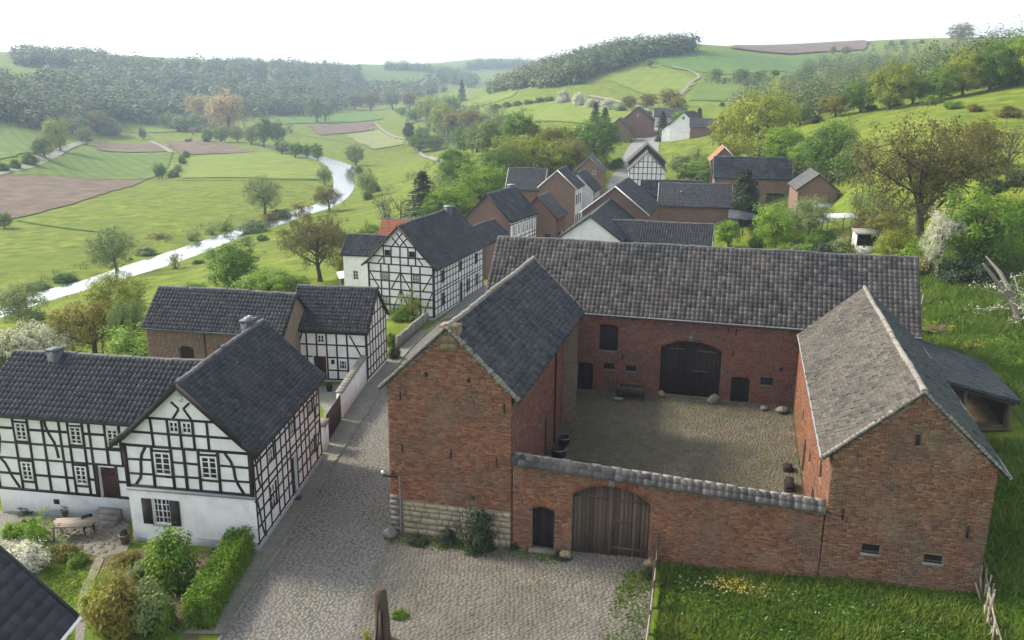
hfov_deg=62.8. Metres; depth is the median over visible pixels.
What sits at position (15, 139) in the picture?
crop field
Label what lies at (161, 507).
window
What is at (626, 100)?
tree
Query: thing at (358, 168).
bush
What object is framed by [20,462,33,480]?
window
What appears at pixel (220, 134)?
tree
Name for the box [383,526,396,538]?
boulder
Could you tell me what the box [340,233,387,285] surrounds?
white house
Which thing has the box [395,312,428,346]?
garden wall
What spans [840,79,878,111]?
tree
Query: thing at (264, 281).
garden tree
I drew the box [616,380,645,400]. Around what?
bench
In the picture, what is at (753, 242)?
garden shrub
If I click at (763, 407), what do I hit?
boulder
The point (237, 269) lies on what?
garden tree
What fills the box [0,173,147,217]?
ploughed field
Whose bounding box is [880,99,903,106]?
bush
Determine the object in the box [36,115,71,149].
tree
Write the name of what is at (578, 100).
bush
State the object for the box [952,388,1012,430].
shed floor
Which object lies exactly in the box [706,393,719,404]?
boulder
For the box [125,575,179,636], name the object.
garden shrub
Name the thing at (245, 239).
bush
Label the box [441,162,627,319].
village street
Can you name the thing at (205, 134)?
tree
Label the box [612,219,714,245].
tiled barn
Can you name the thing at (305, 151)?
tree
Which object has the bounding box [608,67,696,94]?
hill meadow
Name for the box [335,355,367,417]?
white wall
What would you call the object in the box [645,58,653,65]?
tree
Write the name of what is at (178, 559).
garden shrub
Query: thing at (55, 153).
country lane
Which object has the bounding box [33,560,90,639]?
lawn
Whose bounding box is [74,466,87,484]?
window
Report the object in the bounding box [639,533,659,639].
plank fence
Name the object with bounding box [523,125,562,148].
tree
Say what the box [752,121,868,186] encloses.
thicket
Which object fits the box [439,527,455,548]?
ivy shrub
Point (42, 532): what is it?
garden shrub
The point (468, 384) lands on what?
brick barn
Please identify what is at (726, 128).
tree
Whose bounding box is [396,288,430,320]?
garden shrub
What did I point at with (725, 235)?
tree
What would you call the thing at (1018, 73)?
tree
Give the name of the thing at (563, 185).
brick house
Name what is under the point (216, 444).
timber house
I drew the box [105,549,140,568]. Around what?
garden shrub
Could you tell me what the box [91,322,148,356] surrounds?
garden tree
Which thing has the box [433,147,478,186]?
tree
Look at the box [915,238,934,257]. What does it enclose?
garden shrub
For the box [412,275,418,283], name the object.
window
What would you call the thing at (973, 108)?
bush
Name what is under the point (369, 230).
garden tree
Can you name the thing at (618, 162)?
tree
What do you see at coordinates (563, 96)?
bush
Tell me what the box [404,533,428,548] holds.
ivy shrub
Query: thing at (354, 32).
sky
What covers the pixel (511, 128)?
tree
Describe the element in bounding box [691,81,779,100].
crop field
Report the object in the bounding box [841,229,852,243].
garden shrub
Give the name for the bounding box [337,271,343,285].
terrace awning
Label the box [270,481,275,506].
window
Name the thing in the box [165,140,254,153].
ploughed field
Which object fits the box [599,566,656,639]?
forecourt weeds
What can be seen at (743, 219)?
pavilion
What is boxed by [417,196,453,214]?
tree
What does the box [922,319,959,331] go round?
earth heap
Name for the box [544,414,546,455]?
door
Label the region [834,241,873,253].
garden tree
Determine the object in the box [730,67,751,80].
tree
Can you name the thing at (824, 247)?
garden tree
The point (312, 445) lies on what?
window
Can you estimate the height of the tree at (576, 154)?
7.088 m
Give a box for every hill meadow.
[462,89,517,106]
[497,100,631,123]
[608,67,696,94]
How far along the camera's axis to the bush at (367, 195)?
207.74 m
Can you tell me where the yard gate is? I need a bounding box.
[326,394,341,439]
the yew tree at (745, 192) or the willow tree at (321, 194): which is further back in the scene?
the willow tree at (321, 194)
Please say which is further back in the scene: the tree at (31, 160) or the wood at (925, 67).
the tree at (31, 160)
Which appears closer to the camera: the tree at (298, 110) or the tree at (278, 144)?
the tree at (278, 144)
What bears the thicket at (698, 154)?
on the meadow ground at (144, 209)
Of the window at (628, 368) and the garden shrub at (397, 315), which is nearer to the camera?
the window at (628, 368)
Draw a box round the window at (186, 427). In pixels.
[181,422,191,433]
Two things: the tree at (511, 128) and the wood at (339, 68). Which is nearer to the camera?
the tree at (511, 128)
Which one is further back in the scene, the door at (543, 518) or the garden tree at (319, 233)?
the garden tree at (319, 233)
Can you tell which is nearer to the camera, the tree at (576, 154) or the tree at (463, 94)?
the tree at (576, 154)
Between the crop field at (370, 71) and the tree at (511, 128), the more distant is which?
the crop field at (370, 71)
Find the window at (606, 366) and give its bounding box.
[602,362,614,370]
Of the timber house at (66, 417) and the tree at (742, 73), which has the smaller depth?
the timber house at (66, 417)
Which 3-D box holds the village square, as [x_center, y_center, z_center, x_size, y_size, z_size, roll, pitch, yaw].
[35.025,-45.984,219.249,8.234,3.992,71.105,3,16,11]
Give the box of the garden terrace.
[0,511,130,556]
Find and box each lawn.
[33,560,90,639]
[84,621,183,639]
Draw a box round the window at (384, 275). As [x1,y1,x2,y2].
[382,272,387,279]
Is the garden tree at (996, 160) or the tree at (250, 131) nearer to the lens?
the garden tree at (996, 160)
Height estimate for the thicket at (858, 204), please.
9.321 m
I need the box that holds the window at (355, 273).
[353,271,357,279]
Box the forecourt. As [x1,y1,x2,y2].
[346,534,651,639]
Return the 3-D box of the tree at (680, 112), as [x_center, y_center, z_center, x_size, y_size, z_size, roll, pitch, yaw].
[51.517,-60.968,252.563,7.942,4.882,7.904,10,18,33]
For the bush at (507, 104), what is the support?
on the meadow ground at (144, 209)
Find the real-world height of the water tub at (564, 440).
0.450 m
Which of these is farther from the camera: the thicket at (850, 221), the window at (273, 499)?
the thicket at (850, 221)
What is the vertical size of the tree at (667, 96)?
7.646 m
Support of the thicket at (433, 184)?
on the meadow ground at (144, 209)
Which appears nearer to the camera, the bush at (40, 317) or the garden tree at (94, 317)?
the garden tree at (94, 317)
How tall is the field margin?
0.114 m
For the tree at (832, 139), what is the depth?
128.23 m
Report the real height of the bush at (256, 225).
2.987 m
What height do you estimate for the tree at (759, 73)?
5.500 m
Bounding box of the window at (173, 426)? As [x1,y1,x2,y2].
[168,422,178,432]
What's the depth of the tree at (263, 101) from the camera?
666.52 m
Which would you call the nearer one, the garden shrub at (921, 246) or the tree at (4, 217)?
the garden shrub at (921, 246)
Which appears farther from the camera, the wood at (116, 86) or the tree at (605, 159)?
the wood at (116, 86)
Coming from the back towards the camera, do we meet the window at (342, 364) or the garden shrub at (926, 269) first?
the garden shrub at (926, 269)
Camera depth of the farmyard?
49.90 m
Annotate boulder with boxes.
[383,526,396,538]
[559,550,571,559]
[612,397,623,400]
[643,555,654,567]
[657,390,665,397]
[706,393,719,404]
[760,405,768,410]
[775,406,788,413]
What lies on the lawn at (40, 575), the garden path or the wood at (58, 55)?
the garden path
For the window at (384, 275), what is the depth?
76.34 m
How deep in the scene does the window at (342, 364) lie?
59.26 m
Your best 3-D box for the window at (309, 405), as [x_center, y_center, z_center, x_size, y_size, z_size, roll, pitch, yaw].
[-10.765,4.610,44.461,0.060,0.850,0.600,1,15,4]
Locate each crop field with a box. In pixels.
[0,121,42,158]
[10,149,172,179]
[125,122,189,131]
[181,152,320,178]
[269,111,382,123]
[357,64,438,82]
[645,49,825,73]
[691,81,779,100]
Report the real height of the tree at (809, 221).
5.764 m
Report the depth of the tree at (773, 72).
403.69 m
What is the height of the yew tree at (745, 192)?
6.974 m
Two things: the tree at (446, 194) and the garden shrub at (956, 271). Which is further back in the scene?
the tree at (446, 194)
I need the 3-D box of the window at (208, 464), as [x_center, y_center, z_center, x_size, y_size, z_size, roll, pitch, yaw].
[-13.327,6.515,36.933,0.800,1.100,0.060,3,15,9]
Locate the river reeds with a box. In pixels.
[38,208,257,278]
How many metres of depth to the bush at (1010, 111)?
125.81 m
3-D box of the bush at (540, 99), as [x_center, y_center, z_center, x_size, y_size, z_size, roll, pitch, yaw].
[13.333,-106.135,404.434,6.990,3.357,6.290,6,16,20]
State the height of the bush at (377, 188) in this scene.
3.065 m
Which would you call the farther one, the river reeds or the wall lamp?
the river reeds
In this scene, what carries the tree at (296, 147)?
on the meadow ground at (144, 209)
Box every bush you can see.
[23,279,53,290]
[26,312,50,321]
[49,272,81,283]
[127,275,150,288]
[135,247,157,255]
[143,232,170,239]
[150,162,167,178]
[165,249,184,269]
[166,169,179,176]
[173,164,182,171]
[178,154,186,163]
[180,150,190,156]
[182,228,202,240]
[192,259,204,264]
[196,224,221,234]
[201,248,216,258]
[214,218,237,230]
[235,218,267,233]
[236,235,254,245]
[256,234,269,240]
[259,213,277,219]
[269,208,292,216]
[287,201,309,211]
[288,220,298,225]
[351,164,362,173]
[362,190,373,199]
[369,184,381,192]
[501,101,511,107]
[511,100,522,105]
[523,99,534,103]
[533,96,544,102]
[544,96,555,101]
[554,89,570,102]
[571,91,586,105]
[583,98,601,107]
[598,98,615,109]
[614,104,627,110]
[864,104,877,110]
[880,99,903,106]
[918,95,945,104]
[943,101,965,109]
[965,103,984,111]
[990,105,1023,117]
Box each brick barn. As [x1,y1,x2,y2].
[140,285,307,358]
[377,256,585,547]
[485,235,921,405]
[657,182,731,229]
[711,156,792,209]
[793,285,1012,592]
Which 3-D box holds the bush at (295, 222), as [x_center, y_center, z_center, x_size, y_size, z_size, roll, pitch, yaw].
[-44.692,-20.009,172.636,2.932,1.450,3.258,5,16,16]
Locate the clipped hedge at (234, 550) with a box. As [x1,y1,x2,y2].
[179,524,256,630]
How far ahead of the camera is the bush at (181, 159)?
338.20 m
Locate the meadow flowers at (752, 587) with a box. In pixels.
[675,576,928,632]
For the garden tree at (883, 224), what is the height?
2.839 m
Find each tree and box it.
[0,162,10,170]
[0,209,12,228]
[0,279,57,327]
[0,317,75,358]
[0,326,34,361]
[0,337,12,368]
[7,159,22,168]
[19,151,40,165]
[26,132,54,156]
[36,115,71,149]
[40,295,135,353]
[45,301,86,337]
[65,114,93,136]
[74,125,94,144]
[77,267,150,314]
[78,224,139,270]
[82,110,109,131]
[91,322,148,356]
[98,117,120,133]
[101,125,123,135]
[104,289,146,353]
[138,126,147,137]
[155,111,183,126]
[168,113,196,130]
[177,281,208,287]
[183,93,208,119]
[184,113,210,128]
[200,126,212,140]
[201,235,265,288]
[203,98,221,127]
[204,87,246,133]
[212,125,230,141]
[228,126,244,141]
[231,263,297,292]
[241,174,282,214]
[242,123,257,144]
[252,112,271,145]
[254,96,269,113]
[269,119,287,141]
[271,139,290,153]
[273,203,349,281]
[283,274,313,291]
[286,141,302,156]
[292,100,302,113]
[300,143,311,156]
[304,92,326,121]
[308,142,324,159]
[310,182,345,210]
[316,165,332,185]
[320,100,333,120]
[329,257,343,271]
[338,227,354,245]
[340,143,365,164]
[344,91,364,109]
[352,219,379,233]
[353,166,377,194]
[360,88,382,109]
[370,192,395,217]
[380,90,400,109]
[389,195,409,218]
[398,106,405,116]
[399,171,437,218]
[401,91,418,108]
[401,120,414,141]
[404,108,423,121]
[405,130,429,150]
[411,93,441,119]
[414,125,429,137]
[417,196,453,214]
[420,179,478,211]
[421,134,445,150]
[427,99,456,130]
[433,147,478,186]
[436,94,462,112]
[436,108,464,131]
[439,148,462,160]
[450,128,471,150]
[451,160,507,198]
[456,108,487,132]
[458,80,467,100]
[463,122,486,152]
[470,116,509,146]
[473,145,521,176]
[486,134,537,166]
[497,105,542,147]
[511,128,552,167]
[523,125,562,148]
[533,136,576,173]
[545,121,579,150]
[545,137,588,171]
[569,113,632,156]
[589,102,601,126]
[596,153,611,165]
[597,107,611,125]
[608,157,625,168]
[619,94,637,107]
[635,93,658,107]
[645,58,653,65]
[654,136,660,141]
[655,111,667,127]
[657,88,683,107]
[667,93,688,107]
[668,153,695,173]
[671,110,689,120]
[677,155,708,179]
[696,163,709,182]
[697,108,702,116]
[705,112,741,148]
[706,95,757,155]
[711,67,723,79]
[714,219,744,246]
[721,77,806,156]
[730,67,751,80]
[731,168,760,213]
[748,202,802,248]
[751,70,768,80]
[752,121,817,159]
[768,69,780,76]
[778,194,840,242]
[785,100,813,124]
[787,141,825,172]
[787,242,806,249]
[798,233,825,250]
[799,110,862,182]
[806,115,823,123]
[813,240,847,252]
[816,92,852,116]
[829,45,836,54]
[829,235,864,253]
[830,76,1023,241]
[831,146,878,178]
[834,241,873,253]
[840,46,851,54]
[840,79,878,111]
[850,219,867,228]
[860,213,907,236]
[863,56,927,109]
[872,221,918,254]
[895,242,924,258]
[899,74,931,103]
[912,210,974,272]
[917,205,968,281]
[922,63,966,99]
[938,44,990,95]
[939,182,1023,271]
[944,21,974,41]
[961,114,999,158]
[963,256,1023,322]
[970,35,1019,90]
[980,178,1008,192]
[981,153,1017,172]
[993,32,1023,85]
[995,115,1023,186]
[1004,27,1015,36]
[1005,172,1023,186]
[1012,35,1023,71]
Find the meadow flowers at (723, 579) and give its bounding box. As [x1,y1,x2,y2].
[708,575,763,593]
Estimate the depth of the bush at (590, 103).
345.19 m
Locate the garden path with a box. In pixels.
[75,557,103,639]
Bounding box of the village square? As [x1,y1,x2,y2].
[623,134,658,161]
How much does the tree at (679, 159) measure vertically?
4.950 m
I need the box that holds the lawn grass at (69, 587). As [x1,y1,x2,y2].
[42,560,177,639]
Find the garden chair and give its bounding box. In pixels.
[81,513,94,535]
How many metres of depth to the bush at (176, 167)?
308.37 m
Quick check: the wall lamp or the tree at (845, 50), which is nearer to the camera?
the wall lamp
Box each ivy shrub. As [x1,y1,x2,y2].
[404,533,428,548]
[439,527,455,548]
[454,493,499,551]
[462,526,495,557]
[510,542,518,551]
[551,549,571,561]
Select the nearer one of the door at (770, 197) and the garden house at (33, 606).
the garden house at (33, 606)
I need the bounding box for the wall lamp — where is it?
[381,470,396,477]
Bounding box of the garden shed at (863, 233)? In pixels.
[851,228,882,253]
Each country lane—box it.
[0,141,89,174]
[587,95,657,133]
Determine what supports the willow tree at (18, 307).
on the meadow ground at (144, 209)
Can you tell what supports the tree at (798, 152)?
on the meadow ground at (144, 209)
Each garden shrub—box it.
[0,520,22,539]
[0,538,19,551]
[7,539,52,573]
[8,506,66,550]
[13,517,39,531]
[16,508,33,517]
[43,543,61,559]
[51,543,83,562]
[66,551,91,569]
[67,552,133,593]
[74,585,104,621]
[81,570,149,639]
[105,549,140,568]
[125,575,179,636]
[126,559,152,586]
[140,522,210,596]
[150,601,178,638]
[362,627,373,639]
[387,305,414,322]
[387,331,395,346]
[387,343,400,358]
[391,606,408,620]
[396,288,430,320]
[641,565,652,581]
[746,233,763,247]
[772,241,790,249]
[813,229,836,241]
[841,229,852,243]
[850,208,875,221]
[871,236,900,251]
[913,254,936,275]
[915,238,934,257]
[936,254,981,284]
[966,261,1015,286]
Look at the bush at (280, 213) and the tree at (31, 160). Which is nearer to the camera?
the bush at (280, 213)
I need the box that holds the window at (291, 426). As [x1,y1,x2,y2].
[289,417,293,436]
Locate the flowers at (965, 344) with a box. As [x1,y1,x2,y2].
[939,338,999,348]
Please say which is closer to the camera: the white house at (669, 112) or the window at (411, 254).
the window at (411, 254)
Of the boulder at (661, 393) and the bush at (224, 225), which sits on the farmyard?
the boulder at (661, 393)
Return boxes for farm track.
[149,141,172,151]
[374,122,444,164]
[672,65,699,94]
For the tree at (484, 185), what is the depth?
141.52 m
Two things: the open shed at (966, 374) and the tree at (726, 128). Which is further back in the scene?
the tree at (726, 128)
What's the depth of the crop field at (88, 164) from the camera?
316.91 m
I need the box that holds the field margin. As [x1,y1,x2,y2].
[16,220,121,233]
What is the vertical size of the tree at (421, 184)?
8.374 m
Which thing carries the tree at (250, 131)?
on the meadow ground at (144, 209)
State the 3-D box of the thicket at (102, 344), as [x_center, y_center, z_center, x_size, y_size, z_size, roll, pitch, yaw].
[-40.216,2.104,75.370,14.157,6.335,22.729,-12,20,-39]
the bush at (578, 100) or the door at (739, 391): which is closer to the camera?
the door at (739, 391)
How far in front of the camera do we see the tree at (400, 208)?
146.38 m
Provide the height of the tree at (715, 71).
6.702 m
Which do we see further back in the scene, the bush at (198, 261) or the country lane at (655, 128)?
the country lane at (655, 128)
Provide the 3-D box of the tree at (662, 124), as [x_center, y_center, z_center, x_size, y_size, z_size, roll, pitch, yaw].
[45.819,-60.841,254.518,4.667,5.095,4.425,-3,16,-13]
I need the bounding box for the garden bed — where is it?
[88,550,251,639]
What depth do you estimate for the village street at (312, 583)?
37.57 m
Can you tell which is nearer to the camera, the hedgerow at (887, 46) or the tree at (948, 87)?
the tree at (948, 87)
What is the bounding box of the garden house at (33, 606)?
[0,545,81,639]
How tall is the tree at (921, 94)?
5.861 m
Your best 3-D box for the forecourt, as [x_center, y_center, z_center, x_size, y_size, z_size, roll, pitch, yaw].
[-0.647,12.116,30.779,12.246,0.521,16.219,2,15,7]
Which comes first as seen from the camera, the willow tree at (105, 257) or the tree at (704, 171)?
the willow tree at (105, 257)
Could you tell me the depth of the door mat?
42.48 m
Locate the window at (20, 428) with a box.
[14,422,27,440]
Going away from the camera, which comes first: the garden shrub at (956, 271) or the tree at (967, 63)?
the garden shrub at (956, 271)
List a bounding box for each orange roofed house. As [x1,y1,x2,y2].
[378,218,411,234]
[707,144,733,182]
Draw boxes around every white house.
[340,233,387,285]
[557,198,635,241]
[654,108,687,127]
[660,121,671,141]
[669,111,701,141]
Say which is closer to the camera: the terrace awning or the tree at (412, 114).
the terrace awning
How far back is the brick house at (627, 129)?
227.91 m
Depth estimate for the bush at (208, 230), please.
163.22 m
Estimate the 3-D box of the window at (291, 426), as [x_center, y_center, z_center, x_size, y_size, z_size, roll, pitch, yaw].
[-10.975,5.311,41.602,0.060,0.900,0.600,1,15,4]
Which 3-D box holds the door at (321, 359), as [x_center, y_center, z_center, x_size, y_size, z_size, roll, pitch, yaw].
[-13.600,3.410,59.684,0.918,1.840,0.119,2,15,7]
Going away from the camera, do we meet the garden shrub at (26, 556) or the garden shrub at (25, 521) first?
the garden shrub at (26, 556)
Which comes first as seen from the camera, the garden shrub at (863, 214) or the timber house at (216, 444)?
the timber house at (216, 444)
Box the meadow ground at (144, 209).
[0,37,1023,639]
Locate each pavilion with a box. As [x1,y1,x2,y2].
[728,209,758,235]
[821,213,857,236]
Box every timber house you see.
[0,346,240,527]
[108,315,326,550]
[295,284,389,382]
[361,205,488,319]
[575,168,601,208]
[627,150,666,185]
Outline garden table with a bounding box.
[48,516,97,540]
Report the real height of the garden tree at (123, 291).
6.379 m
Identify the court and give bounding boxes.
[319,384,339,417]
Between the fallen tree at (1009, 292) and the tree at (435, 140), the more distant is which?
the tree at (435, 140)
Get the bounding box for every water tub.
[551,445,566,458]
[558,435,569,445]
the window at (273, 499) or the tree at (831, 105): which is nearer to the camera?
the window at (273, 499)
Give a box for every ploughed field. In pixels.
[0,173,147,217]
[94,141,170,151]
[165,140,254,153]
[308,121,374,134]
[730,40,870,52]
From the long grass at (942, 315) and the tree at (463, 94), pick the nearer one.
the long grass at (942, 315)
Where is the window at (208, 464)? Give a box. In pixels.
[200,456,217,479]
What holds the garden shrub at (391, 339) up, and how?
on the meadow ground at (144, 209)
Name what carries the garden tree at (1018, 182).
on the meadow ground at (144, 209)
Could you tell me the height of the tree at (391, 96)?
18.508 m
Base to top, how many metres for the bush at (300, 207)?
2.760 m
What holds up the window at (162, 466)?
in the timber house at (216, 444)
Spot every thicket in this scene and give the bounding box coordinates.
[4,306,145,353]
[175,118,294,134]
[371,160,458,225]
[442,137,603,202]
[666,133,715,182]
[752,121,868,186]
[761,172,881,223]
[818,179,914,243]
[892,215,1022,282]
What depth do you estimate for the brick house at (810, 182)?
119.20 m
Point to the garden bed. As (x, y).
(179, 603)
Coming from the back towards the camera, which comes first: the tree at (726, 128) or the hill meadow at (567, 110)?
the hill meadow at (567, 110)
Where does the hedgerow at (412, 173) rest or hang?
on the meadow ground at (144, 209)
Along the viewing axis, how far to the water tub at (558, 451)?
46.98 m
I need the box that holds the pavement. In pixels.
[183,330,426,633]
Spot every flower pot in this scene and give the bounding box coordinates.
[60,506,67,516]
[118,528,130,544]
[326,382,332,391]
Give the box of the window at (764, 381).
[759,377,773,386]
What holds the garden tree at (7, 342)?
on the meadow ground at (144, 209)
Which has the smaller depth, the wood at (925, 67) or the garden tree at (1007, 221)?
the garden tree at (1007, 221)
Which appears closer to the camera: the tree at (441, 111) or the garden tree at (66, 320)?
the garden tree at (66, 320)
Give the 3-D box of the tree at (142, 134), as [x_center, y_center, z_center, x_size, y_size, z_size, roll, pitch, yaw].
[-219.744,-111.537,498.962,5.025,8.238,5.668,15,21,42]
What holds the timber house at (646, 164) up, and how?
on the meadow ground at (144, 209)
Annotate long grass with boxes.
[920,202,1023,341]
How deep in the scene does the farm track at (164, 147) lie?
419.36 m
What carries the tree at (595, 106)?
on the meadow ground at (144, 209)
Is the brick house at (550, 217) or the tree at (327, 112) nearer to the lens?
the brick house at (550, 217)
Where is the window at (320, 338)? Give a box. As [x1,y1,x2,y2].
[317,335,323,342]
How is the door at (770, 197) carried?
in the brick barn at (772, 176)
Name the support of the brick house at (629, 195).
on the meadow ground at (144, 209)
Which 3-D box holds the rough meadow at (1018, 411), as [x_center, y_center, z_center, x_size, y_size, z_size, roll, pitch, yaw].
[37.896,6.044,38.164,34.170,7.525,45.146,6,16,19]
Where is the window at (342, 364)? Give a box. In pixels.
[339,360,346,368]
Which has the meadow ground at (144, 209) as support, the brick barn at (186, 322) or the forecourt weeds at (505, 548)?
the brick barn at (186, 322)
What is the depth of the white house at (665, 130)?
220.50 m
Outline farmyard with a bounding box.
[548,389,817,573]
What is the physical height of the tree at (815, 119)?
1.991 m
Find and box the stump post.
[374,587,390,639]
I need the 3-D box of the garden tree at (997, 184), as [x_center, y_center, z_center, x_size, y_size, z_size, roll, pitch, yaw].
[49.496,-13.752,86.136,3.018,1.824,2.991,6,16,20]
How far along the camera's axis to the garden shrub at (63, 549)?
36.76 m
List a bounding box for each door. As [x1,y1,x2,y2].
[101,467,117,497]
[181,346,193,358]
[292,458,295,493]
[314,356,326,373]
[533,507,553,547]
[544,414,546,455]
[578,362,592,389]
[730,377,749,401]
[765,193,783,202]
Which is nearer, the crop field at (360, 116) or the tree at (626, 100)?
the tree at (626, 100)
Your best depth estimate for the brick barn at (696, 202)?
113.62 m
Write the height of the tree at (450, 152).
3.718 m
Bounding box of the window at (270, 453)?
[267,442,272,462]
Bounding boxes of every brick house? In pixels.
[464,184,539,236]
[505,167,547,202]
[531,191,567,237]
[537,166,584,230]
[573,153,607,195]
[579,177,659,220]
[608,117,633,141]
[623,106,655,137]
[689,118,716,138]
[788,168,839,214]
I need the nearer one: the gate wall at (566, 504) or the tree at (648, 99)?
the gate wall at (566, 504)
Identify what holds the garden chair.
on the garden terrace
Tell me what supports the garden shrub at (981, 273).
on the meadow ground at (144, 209)
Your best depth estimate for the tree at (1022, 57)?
149.83 m
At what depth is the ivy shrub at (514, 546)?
37.52 m
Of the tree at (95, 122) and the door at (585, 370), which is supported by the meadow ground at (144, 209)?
the tree at (95, 122)
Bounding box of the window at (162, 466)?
[153,452,171,475]
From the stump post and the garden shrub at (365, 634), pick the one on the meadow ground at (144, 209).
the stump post
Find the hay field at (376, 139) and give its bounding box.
[346,130,403,148]
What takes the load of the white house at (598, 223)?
on the meadow ground at (144, 209)
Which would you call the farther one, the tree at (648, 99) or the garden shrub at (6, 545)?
the tree at (648, 99)
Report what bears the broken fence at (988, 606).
on the meadow ground at (144, 209)
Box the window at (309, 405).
[308,398,311,414]
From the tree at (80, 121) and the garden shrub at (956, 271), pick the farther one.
the tree at (80, 121)
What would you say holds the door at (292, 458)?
in the timber house at (216, 444)
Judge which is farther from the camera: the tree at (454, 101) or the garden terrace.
the tree at (454, 101)
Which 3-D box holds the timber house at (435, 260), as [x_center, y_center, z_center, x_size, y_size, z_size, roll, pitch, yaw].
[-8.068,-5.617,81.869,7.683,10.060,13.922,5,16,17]
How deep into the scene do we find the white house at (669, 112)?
256.11 m
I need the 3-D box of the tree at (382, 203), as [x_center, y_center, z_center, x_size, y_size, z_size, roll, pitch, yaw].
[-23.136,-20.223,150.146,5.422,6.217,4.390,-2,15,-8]
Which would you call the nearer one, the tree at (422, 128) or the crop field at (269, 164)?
the crop field at (269, 164)
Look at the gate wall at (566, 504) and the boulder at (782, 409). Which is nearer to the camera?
the gate wall at (566, 504)
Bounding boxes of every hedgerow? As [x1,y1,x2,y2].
[382,157,437,191]
[701,70,801,85]
[870,37,1003,52]
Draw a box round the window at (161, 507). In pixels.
[153,498,171,526]
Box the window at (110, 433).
[105,429,118,447]
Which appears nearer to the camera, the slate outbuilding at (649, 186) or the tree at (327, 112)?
the slate outbuilding at (649, 186)
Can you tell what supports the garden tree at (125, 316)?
on the meadow ground at (144, 209)
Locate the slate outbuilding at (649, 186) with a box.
[640,179,702,220]
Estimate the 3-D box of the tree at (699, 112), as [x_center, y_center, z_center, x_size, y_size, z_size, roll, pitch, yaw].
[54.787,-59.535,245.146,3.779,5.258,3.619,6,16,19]
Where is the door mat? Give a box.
[294,495,302,499]
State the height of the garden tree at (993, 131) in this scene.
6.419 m
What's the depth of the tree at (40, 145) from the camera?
292.48 m
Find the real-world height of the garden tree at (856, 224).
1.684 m
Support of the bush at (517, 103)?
on the hill meadow at (567, 110)
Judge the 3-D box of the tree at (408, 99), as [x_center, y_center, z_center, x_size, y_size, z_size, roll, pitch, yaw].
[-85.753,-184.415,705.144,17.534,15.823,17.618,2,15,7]
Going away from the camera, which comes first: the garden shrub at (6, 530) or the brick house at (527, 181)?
the garden shrub at (6, 530)
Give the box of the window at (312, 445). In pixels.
[310,436,313,453]
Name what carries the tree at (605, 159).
on the meadow ground at (144, 209)
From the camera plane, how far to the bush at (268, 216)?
180.87 m
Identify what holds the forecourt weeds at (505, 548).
on the forecourt
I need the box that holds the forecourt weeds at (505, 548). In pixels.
[386,533,556,563]
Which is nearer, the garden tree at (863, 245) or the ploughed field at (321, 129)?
the garden tree at (863, 245)
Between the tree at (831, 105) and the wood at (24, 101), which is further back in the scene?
the wood at (24, 101)
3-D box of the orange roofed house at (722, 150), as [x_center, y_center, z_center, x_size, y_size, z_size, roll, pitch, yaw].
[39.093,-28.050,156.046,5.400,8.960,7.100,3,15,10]
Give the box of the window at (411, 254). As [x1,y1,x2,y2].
[409,251,414,257]
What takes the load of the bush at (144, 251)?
on the meadow ground at (144, 209)
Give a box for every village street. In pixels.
[217,316,454,639]
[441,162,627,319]
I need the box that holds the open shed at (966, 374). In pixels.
[918,339,1020,430]
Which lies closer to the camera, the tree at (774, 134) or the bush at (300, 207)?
the tree at (774, 134)
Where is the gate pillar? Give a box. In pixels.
[320,418,329,450]
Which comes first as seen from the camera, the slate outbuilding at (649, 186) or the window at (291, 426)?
the window at (291, 426)
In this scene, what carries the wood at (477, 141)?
on the meadow ground at (144, 209)
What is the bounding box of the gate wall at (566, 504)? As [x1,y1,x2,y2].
[511,451,825,577]
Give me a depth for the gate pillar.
47.97 m
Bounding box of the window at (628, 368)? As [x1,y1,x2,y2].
[625,365,636,372]
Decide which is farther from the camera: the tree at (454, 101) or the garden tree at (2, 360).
the tree at (454, 101)
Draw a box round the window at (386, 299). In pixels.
[382,296,388,305]
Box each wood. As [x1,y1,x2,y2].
[0,65,105,129]
[2,39,110,67]
[28,48,447,123]
[214,52,362,75]
[379,59,480,87]
[424,99,513,155]
[459,53,539,70]
[483,28,706,93]
[726,39,946,124]
[892,14,1023,94]
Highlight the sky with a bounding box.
[0,0,1023,64]
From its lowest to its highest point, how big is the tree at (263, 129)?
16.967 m
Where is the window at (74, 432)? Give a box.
[68,426,82,444]
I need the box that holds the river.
[0,143,355,317]
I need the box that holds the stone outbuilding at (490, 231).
[472,218,509,279]
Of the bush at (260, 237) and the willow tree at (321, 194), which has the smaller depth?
the bush at (260, 237)
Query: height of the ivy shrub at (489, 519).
3.025 m
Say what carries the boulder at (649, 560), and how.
on the forecourt
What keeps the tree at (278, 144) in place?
on the meadow ground at (144, 209)
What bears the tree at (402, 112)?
on the meadow ground at (144, 209)
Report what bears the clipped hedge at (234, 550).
on the garden bed
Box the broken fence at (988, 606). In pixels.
[975,565,1001,639]
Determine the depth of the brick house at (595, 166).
151.74 m
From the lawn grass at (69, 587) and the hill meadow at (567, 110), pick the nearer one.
the lawn grass at (69, 587)

